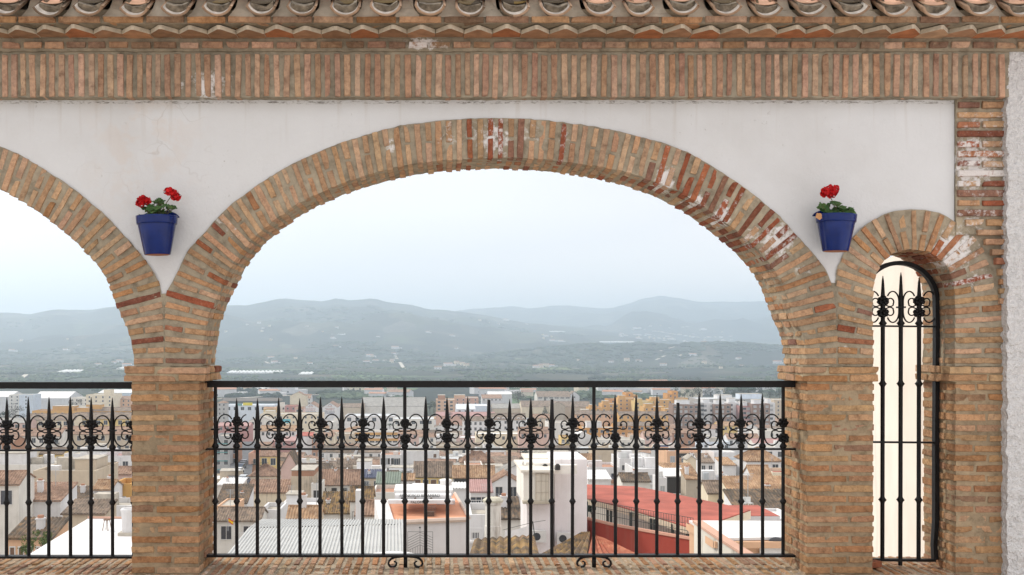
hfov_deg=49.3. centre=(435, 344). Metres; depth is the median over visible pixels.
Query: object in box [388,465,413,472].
house
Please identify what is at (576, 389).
farmhouse
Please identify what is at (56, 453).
house
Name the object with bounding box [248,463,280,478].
house
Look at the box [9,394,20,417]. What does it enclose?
house
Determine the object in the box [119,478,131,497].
house
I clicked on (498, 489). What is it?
window
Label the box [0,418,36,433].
house
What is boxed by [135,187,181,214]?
geranium
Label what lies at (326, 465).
house
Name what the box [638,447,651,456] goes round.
house
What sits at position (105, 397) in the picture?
house
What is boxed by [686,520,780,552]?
peach house
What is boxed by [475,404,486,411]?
shed
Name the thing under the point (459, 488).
house
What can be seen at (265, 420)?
house
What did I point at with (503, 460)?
house
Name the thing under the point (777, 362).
farmhouse
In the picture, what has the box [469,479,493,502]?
house
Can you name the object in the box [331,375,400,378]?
field
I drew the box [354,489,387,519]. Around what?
house
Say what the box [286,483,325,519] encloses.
house
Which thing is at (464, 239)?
sky
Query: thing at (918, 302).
arched grille
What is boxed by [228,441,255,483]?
street
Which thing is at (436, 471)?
house
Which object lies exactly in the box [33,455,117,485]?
house
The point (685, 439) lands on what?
house
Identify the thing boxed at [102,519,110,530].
bar stool
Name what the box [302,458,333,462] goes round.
house
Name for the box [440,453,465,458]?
house
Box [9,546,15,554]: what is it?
window
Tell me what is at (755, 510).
house
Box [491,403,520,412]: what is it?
warehouse
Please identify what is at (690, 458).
house
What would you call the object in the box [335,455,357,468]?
house
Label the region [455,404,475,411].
shed
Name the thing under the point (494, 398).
barn
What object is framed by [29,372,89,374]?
field
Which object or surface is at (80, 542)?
white terrace house
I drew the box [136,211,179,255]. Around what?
wall pot
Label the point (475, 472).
house
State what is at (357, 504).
chimney tower
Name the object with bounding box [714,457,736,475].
house
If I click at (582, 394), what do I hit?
orchard trees
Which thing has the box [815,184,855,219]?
geranium
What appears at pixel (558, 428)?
house
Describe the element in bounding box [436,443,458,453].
house
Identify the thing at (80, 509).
house
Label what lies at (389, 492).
house
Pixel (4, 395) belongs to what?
factory
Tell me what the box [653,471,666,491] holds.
house
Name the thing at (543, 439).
house
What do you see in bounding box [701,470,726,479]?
house
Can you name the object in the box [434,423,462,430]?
house
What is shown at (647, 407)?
house
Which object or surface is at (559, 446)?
house
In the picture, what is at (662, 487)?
window
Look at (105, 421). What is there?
house
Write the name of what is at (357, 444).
house
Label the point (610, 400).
house
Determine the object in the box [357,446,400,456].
house
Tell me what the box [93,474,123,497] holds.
house
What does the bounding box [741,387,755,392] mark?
leafy tree
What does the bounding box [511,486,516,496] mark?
window
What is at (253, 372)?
greenhouse
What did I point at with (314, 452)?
house
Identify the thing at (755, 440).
house
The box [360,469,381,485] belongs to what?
house
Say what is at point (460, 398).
house
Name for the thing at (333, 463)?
house
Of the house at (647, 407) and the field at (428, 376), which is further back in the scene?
the field at (428, 376)
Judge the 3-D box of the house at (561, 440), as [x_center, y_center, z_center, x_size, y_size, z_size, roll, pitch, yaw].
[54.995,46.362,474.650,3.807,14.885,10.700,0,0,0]
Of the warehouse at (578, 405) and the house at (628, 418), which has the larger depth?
the warehouse at (578, 405)
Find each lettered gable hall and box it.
[305,401,318,411]
[322,401,339,424]
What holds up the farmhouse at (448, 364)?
on the terrain
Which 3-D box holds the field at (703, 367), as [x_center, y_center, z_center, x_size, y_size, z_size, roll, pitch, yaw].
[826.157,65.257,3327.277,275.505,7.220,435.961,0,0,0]
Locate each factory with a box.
[0,391,22,415]
[38,391,81,408]
[98,389,132,395]
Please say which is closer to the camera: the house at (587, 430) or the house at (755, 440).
the house at (755, 440)
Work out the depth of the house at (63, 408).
642.80 m
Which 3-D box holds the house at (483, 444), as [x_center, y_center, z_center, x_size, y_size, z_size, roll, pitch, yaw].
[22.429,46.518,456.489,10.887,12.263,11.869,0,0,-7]
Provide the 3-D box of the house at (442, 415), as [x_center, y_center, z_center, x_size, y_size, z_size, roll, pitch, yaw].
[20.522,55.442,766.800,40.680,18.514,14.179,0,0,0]
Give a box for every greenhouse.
[57,369,82,371]
[227,370,282,373]
[298,372,313,374]
[599,341,633,342]
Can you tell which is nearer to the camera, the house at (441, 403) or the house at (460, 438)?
the house at (460, 438)
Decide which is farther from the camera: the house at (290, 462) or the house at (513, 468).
the house at (290, 462)
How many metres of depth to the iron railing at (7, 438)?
6.19 m
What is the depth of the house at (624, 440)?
470.00 m
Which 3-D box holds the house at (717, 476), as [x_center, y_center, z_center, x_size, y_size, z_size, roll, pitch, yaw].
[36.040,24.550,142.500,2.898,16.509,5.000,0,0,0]
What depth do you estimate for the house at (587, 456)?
262.49 m
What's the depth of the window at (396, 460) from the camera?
344.97 m
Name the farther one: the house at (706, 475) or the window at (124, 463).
the window at (124, 463)
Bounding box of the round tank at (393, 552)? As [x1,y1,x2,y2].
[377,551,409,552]
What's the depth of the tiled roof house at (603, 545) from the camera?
36.81 m
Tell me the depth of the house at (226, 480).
207.08 m
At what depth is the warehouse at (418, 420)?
690.00 m
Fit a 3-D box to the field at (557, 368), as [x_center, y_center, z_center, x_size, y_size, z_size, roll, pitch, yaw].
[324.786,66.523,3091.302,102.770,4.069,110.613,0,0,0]
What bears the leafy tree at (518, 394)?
on the terrain
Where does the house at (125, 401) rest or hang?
on the terrain
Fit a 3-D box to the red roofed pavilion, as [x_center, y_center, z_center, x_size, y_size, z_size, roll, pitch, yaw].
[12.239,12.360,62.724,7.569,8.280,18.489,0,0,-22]
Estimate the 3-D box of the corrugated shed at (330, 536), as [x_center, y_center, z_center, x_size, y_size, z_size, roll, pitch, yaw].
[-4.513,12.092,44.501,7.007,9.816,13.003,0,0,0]
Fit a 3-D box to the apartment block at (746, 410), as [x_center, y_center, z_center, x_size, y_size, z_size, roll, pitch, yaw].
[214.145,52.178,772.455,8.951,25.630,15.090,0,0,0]
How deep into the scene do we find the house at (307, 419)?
660.00 m
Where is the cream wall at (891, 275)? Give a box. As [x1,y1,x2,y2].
[872,256,924,557]
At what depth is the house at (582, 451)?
451.42 m
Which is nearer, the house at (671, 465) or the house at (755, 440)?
the house at (671, 465)
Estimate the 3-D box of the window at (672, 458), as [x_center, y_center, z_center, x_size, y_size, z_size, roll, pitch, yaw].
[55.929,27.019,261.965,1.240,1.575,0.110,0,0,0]
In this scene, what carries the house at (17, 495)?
on the terrain
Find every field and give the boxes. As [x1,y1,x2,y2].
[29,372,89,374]
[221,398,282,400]
[222,369,302,369]
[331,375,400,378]
[348,388,417,390]
[405,375,450,376]
[537,368,571,369]
[677,365,733,367]
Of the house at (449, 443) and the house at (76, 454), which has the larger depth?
the house at (449, 443)
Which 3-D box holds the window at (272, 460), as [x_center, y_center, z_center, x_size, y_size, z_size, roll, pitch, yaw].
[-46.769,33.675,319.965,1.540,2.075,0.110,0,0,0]
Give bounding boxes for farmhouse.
[213,387,245,396]
[258,389,285,394]
[267,387,280,389]
[281,387,307,393]
[342,387,368,390]
[350,387,363,389]
[364,388,383,393]
[369,392,394,396]
[388,389,413,396]
[443,363,455,365]
[470,387,478,393]
[478,387,516,395]
[520,388,536,391]
[521,390,533,396]
[574,387,586,391]
[596,387,607,390]
[602,390,623,395]
[608,387,647,392]
[630,390,642,393]
[638,380,667,380]
[651,388,678,394]
[671,387,680,392]
[681,387,702,397]
[701,387,722,394]
[756,387,775,391]
[773,360,783,363]
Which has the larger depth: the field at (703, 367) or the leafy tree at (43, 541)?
the field at (703, 367)
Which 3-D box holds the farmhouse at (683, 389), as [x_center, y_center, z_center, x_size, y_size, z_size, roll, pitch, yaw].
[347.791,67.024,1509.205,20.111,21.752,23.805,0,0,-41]
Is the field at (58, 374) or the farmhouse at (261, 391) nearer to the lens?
the farmhouse at (261, 391)
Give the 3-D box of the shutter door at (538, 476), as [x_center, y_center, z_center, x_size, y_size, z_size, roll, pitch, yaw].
[5.623,7.493,58.560,0.685,1.396,0.080,0,0,0]
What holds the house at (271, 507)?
on the terrain
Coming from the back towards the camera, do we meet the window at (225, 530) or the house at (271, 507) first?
the house at (271, 507)
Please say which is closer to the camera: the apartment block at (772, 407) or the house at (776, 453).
the house at (776, 453)
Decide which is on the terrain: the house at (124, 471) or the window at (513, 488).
the house at (124, 471)
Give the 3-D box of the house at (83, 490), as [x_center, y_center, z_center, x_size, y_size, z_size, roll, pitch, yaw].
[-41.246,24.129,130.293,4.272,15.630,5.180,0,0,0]
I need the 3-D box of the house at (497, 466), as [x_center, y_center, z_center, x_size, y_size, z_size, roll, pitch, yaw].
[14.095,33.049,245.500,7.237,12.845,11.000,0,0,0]
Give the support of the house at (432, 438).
on the terrain
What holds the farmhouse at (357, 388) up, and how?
on the terrain
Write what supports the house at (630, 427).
on the terrain
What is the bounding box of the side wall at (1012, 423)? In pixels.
[995,52,1023,574]
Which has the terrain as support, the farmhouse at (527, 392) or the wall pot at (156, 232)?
the farmhouse at (527, 392)
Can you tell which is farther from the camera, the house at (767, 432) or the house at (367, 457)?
the house at (767, 432)
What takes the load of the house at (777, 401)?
on the terrain
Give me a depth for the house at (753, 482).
122.53 m
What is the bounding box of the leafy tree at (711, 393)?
[704,387,720,396]
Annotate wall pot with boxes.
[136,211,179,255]
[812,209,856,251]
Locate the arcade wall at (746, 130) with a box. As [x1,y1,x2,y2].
[0,0,1023,574]
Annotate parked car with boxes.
[238,463,245,467]
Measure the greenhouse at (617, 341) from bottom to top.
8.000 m
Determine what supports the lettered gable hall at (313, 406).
on the terrain
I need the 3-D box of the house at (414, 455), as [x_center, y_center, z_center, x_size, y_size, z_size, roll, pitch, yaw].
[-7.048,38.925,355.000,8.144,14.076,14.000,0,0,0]
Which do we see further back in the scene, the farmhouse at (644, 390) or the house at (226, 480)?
the farmhouse at (644, 390)
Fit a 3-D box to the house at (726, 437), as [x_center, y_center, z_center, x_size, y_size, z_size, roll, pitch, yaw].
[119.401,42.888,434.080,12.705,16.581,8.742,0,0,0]
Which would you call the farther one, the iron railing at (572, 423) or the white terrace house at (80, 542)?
the white terrace house at (80, 542)
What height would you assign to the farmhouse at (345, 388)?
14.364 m
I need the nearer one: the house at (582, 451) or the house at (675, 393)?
the house at (582, 451)
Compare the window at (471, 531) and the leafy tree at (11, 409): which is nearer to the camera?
the window at (471, 531)
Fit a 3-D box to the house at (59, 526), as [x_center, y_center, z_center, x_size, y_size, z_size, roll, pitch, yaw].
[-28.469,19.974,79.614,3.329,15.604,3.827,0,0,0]
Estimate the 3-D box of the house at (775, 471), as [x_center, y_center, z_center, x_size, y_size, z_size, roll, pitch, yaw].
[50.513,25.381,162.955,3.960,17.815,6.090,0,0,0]
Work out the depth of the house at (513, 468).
215.00 m
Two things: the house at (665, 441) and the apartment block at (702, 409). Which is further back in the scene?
the apartment block at (702, 409)
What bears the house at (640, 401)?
on the terrain
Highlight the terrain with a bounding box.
[0,296,784,417]
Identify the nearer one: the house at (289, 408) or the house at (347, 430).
the house at (347, 430)
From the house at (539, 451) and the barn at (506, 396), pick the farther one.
the barn at (506, 396)
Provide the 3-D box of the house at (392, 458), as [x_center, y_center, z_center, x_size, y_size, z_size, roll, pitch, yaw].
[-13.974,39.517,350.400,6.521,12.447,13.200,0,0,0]
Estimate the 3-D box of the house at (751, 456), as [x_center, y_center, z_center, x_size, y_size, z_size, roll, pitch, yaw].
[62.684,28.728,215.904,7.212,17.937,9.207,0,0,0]
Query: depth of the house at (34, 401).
960.00 m
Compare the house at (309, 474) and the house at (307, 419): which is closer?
the house at (309, 474)
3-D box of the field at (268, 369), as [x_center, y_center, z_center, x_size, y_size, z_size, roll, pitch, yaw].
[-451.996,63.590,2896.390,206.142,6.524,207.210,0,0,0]
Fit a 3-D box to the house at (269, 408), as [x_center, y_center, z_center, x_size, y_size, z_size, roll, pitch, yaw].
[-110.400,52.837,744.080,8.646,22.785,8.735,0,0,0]
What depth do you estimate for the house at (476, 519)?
78.00 m
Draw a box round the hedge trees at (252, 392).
[0,342,776,397]
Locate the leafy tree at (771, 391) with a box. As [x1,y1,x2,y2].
[767,387,775,397]
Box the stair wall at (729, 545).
[692,520,752,552]
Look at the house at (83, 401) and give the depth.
880.00 m
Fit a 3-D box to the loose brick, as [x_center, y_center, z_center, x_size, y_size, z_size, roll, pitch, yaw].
[2.380,1.215,6.162,0.157,0.039,0.104,0,0,-25]
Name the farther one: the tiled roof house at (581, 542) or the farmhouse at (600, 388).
the farmhouse at (600, 388)
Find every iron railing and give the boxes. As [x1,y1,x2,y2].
[0,382,132,558]
[205,381,795,567]
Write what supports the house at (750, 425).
on the terrain
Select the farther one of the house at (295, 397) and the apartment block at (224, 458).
the house at (295, 397)
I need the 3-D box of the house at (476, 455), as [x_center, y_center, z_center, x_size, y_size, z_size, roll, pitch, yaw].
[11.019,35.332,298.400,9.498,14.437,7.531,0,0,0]
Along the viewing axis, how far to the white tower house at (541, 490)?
60.00 m
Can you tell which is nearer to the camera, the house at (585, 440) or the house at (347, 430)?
the house at (585, 440)
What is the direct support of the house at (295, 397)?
on the terrain
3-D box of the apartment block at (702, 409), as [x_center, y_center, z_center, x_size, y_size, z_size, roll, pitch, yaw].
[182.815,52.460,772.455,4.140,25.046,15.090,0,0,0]
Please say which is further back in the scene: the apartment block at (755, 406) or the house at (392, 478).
the apartment block at (755, 406)
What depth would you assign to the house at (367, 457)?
394.31 m
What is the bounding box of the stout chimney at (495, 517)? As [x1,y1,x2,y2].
[483,497,502,537]
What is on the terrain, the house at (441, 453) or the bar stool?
the house at (441, 453)
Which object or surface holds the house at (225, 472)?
on the terrain
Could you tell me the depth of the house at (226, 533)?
120.00 m
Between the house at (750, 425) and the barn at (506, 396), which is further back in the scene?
the barn at (506, 396)
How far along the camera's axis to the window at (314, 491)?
200.00 m
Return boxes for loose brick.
[873,560,881,567]
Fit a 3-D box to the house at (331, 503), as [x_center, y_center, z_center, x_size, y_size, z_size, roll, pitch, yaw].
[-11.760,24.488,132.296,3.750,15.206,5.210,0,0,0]
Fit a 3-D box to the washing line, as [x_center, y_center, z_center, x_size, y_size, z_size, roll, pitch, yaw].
[4.153,8.996,52.012,2.003,1.561,0.100,0,0,-2]
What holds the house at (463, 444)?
on the terrain
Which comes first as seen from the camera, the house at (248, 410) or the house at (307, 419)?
the house at (307, 419)
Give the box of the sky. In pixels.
[0,169,892,313]
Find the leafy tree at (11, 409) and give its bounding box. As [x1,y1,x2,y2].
[8,406,24,417]
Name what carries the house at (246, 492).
on the terrain
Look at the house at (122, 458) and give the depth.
235.00 m
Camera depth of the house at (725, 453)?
262.47 m
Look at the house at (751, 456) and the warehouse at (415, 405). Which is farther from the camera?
the warehouse at (415, 405)
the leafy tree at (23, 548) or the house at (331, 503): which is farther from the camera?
the house at (331, 503)
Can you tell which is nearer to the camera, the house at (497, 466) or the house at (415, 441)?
the house at (497, 466)
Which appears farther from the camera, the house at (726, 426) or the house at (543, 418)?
the house at (543, 418)
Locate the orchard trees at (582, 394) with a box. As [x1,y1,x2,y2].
[0,342,783,399]
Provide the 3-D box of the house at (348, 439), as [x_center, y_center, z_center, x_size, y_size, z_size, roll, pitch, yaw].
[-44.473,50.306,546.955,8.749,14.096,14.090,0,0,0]
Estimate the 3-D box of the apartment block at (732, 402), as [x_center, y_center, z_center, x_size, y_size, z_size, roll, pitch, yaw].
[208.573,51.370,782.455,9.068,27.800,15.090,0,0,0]
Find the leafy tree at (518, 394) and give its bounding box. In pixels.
[512,390,525,402]
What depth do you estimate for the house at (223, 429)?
540.00 m
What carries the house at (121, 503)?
on the terrain
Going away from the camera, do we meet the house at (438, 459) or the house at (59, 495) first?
the house at (59, 495)
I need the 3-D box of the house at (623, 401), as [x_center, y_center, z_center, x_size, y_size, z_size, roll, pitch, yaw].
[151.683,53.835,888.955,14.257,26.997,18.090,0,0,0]
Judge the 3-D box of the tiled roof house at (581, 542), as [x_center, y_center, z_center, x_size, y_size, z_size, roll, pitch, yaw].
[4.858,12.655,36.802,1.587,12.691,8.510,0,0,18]
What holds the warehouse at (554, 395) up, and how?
on the terrain
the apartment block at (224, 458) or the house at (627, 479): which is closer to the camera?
the house at (627, 479)
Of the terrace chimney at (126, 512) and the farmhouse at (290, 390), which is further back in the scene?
the farmhouse at (290, 390)
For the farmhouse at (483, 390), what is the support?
on the terrain
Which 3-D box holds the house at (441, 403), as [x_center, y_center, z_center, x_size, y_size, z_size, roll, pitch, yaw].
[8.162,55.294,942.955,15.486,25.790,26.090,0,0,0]
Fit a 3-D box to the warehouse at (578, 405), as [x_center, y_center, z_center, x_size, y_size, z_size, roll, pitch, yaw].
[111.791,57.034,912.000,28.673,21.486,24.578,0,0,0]
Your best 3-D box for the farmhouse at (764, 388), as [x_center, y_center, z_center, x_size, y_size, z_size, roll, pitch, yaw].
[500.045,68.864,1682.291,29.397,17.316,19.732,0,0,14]
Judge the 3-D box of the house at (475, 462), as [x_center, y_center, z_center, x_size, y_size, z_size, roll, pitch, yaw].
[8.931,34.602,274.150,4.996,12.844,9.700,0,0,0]
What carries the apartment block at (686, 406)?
on the terrain
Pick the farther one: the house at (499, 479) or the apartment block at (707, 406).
the apartment block at (707, 406)
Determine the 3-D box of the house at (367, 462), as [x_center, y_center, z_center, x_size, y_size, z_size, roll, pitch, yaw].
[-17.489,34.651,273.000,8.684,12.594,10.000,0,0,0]
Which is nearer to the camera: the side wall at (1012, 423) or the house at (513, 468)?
the side wall at (1012, 423)
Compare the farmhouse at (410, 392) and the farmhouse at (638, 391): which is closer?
the farmhouse at (410, 392)
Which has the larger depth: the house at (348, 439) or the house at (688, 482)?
the house at (348, 439)
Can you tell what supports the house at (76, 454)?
on the terrain
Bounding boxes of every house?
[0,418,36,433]
[0,428,67,447]
[0,435,25,448]
[0,451,56,473]
[0,470,36,554]
[8,515,68,554]
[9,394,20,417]
[19,394,40,417]
[30,413,82,427]
[31,516,131,554]
[32,405,89,412]
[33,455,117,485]
[33,470,77,516]
[35,447,67,457]
[60,498,117,529]
[63,426,131,448]
[64,443,106,457]
[71,396,85,406]
[77,412,131,425]
[77,483,93,498]
[86,389,121,406]
[86,404,131,411]
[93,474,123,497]
[93,492,131,516]
[101,448,131,465]
[118,463,131,479]
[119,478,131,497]
[120,396,131,406]
[213,468,243,486]
[216,489,267,557]
[217,401,228,423]
[217,477,247,496]
[217,483,254,505]
[217,498,243,509]
[218,422,253,440]
[229,403,276,421]
[248,450,260,471]
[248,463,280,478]
[249,415,274,441]
[249,479,290,505]
[259,442,271,447]
[259,450,280,468]
[260,410,323,432]
[260,425,296,441]
[263,407,276,412]
[265,502,286,519]
[272,436,295,451]
[276,402,285,411]
[280,450,302,478]
[280,452,307,456]
[284,486,317,509]
[285,405,297,411]
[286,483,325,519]
[290,391,307,405]
[291,465,317,497]
[295,406,305,411]
[296,432,313,454]
[302,454,323,460]
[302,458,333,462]
[303,460,333,468]
[307,394,312,403]
[311,479,324,497]
[312,433,323,456]
[316,457,337,467]
[318,445,358,459]
[322,432,335,444]
[322,468,360,490]
[322,491,349,519]
[329,418,344,429]
[329,429,351,432]
[332,443,359,447]
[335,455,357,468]
[336,432,354,442]
[347,458,381,468]
[349,486,375,519]
[354,456,379,458]
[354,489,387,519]
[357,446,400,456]
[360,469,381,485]
[365,465,386,471]
[372,459,379,464]
[374,474,394,498]
[374,483,470,557]
[375,471,401,484]
[380,450,400,469]
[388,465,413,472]
[398,430,422,446]
[400,443,423,464]
[401,464,415,483]
[413,461,452,483]
[419,432,435,447]
[427,450,438,457]
[427,458,457,462]
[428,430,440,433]
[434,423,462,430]
[436,394,453,411]
[436,412,494,424]
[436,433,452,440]
[436,441,459,453]
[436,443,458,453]
[439,450,445,458]
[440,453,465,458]
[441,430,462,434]
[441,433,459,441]
[449,451,461,455]
[452,465,494,481]
[452,482,465,508]
[454,394,477,411]
[456,435,474,441]
[459,442,480,453]
[459,450,494,464]
[462,416,486,434]
[464,461,481,464]
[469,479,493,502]
[469,487,492,552]
[470,535,538,552]
[475,431,517,451]
[475,442,505,453]
[485,464,502,473]
[486,452,523,459]
[490,456,519,464]
[490,469,519,501]
[490,493,520,537]
[491,413,525,430]
[497,460,520,506]
[514,452,586,552]
[517,427,548,451]
[528,450,568,452]
[533,414,549,426]
[543,531,589,552]
[545,421,575,437]
[545,445,576,451]
[558,435,569,444]
[570,431,590,446]
[574,410,618,430]
[577,445,601,452]
[579,421,612,436]
[579,453,591,459]
[586,404,606,409]
[587,456,618,484]
[587,470,611,484]
[588,443,622,461]
[588,536,634,552]
[591,435,644,453]
[599,400,619,410]
[605,398,613,402]
[611,422,669,436]
[611,450,643,471]
[616,395,633,410]
[617,411,667,421]
[617,469,650,488]
[622,392,632,396]
[625,457,662,488]
[631,398,652,410]
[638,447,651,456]
[639,403,665,410]
[640,431,672,446]
[646,396,672,406]
[650,445,668,456]
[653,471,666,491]
[659,443,696,462]
[659,462,696,472]
[659,468,681,494]
[663,393,673,402]
[667,390,677,397]
[668,428,696,446]
[674,397,687,399]
[680,465,696,497]
[682,452,696,470]
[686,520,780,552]
[689,393,764,402]
[693,453,714,471]
[695,435,729,452]
[696,480,718,502]
[701,424,716,436]
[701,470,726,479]
[702,444,735,470]
[709,471,724,479]
[714,421,737,434]
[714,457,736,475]
[722,473,780,508]
[722,475,780,503]
[723,433,758,454]
[730,505,779,520]
[734,446,780,475]
[737,422,757,432]
[743,464,771,475]
[747,438,778,447]
[749,428,780,437]
[752,440,780,458]
[765,508,780,520]
[769,457,780,475]
[770,398,780,417]
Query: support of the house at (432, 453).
on the terrain
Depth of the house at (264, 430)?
520.00 m
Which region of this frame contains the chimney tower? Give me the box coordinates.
[355,489,360,519]
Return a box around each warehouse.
[338,403,364,418]
[345,413,395,428]
[361,397,424,416]
[393,417,433,429]
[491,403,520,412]
[519,401,549,417]
[534,391,570,400]
[557,401,589,420]
[569,390,578,400]
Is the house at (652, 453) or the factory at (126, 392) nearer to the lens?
the house at (652, 453)
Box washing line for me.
[504,520,545,540]
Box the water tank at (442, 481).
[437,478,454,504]
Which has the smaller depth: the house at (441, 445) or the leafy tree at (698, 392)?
the house at (441, 445)
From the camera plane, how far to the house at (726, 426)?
580.00 m
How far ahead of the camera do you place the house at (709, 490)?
125.98 m
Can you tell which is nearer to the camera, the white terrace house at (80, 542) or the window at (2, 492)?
the white terrace house at (80, 542)
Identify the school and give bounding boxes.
[353,429,397,446]
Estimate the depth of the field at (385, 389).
1778.07 m
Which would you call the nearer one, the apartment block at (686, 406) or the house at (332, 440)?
the house at (332, 440)
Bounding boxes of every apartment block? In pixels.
[217,433,234,473]
[233,442,241,462]
[668,400,697,427]
[693,402,703,417]
[700,399,714,423]
[712,400,730,423]
[724,398,738,420]
[736,401,749,422]
[747,399,769,424]
[764,398,774,425]
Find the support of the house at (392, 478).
on the terrain
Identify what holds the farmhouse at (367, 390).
on the terrain
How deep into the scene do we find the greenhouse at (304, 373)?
2582.50 m
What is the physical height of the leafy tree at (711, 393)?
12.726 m
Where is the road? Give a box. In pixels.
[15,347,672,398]
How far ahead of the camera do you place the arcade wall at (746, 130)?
6.00 m
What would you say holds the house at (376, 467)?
on the terrain
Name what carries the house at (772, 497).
on the terrain
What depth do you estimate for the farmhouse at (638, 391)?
1578.23 m
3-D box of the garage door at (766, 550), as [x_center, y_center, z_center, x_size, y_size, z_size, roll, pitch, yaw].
[13.393,8.885,41.095,2.800,2.880,0.110,0,0,0]
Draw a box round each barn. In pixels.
[481,394,501,403]
[487,391,511,402]
[548,401,564,419]
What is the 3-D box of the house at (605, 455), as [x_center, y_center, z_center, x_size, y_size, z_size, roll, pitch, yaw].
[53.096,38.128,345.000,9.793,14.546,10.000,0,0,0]
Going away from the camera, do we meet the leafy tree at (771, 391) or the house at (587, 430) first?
the house at (587, 430)
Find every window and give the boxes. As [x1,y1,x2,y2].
[0,490,12,505]
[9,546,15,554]
[122,461,127,465]
[220,525,231,539]
[243,525,251,533]
[270,458,275,464]
[313,490,317,497]
[394,458,398,464]
[470,497,480,502]
[471,531,479,539]
[495,486,502,496]
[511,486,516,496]
[660,485,664,491]
[670,456,674,462]
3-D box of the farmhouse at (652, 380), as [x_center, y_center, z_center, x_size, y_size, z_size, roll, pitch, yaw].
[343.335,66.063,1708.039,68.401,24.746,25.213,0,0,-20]
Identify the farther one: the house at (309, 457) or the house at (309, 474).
the house at (309, 457)
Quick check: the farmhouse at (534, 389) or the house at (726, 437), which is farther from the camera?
the farmhouse at (534, 389)
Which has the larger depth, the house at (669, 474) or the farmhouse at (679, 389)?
the farmhouse at (679, 389)
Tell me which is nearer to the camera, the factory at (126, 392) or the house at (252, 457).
the house at (252, 457)
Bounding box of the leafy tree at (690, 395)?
[685,387,701,396]
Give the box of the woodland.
[0,305,782,365]
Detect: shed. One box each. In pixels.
[228,519,402,552]
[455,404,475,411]
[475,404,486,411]
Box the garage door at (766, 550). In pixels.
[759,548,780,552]
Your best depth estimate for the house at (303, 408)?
735.46 m
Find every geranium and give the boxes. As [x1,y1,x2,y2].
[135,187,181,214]
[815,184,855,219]
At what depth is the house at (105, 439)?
345.00 m
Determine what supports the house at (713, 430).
on the terrain
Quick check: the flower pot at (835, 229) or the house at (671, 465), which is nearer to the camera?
the flower pot at (835, 229)
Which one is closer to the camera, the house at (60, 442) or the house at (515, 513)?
the house at (515, 513)
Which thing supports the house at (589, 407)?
on the terrain
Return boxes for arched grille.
[872,261,939,565]
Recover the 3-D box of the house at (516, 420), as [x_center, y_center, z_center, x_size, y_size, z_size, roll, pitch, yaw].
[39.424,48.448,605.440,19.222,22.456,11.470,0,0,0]
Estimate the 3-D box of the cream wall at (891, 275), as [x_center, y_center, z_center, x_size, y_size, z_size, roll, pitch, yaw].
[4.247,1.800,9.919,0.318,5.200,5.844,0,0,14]
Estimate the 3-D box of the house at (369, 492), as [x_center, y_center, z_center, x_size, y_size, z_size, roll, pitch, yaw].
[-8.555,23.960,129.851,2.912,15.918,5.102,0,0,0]
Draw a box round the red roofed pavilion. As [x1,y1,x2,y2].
[587,484,750,535]
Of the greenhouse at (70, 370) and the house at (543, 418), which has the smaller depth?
the house at (543, 418)
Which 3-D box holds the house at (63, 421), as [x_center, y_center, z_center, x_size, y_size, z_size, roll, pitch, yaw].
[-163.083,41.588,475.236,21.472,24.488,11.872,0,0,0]
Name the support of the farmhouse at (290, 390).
on the terrain
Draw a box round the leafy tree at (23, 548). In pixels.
[17,535,36,554]
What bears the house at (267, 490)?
on the terrain
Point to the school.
(390, 439)
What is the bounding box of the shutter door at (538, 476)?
[536,474,547,499]
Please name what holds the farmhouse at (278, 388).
on the terrain
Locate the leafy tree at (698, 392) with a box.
[693,388,705,396]
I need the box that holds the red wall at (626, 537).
[587,517,688,557]
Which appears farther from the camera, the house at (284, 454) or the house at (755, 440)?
the house at (284, 454)
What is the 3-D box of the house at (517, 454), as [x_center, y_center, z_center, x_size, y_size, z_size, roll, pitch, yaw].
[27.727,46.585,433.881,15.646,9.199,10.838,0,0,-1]
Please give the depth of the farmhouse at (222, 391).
1522.74 m
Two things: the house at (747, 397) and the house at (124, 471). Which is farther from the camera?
the house at (747, 397)
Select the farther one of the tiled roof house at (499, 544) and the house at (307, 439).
the house at (307, 439)
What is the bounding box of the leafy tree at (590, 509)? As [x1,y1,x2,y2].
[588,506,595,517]
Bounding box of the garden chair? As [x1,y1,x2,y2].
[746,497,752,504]
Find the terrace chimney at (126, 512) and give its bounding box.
[118,507,131,535]
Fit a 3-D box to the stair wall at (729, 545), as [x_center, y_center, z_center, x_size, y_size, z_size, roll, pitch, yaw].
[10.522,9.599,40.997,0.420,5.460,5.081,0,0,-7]
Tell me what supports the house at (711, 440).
on the terrain
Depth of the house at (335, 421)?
804.17 m
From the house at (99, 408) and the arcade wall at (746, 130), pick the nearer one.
the arcade wall at (746, 130)
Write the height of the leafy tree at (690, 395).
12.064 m
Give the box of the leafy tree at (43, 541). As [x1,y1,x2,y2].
[32,530,52,545]
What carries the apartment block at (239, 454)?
on the terrain

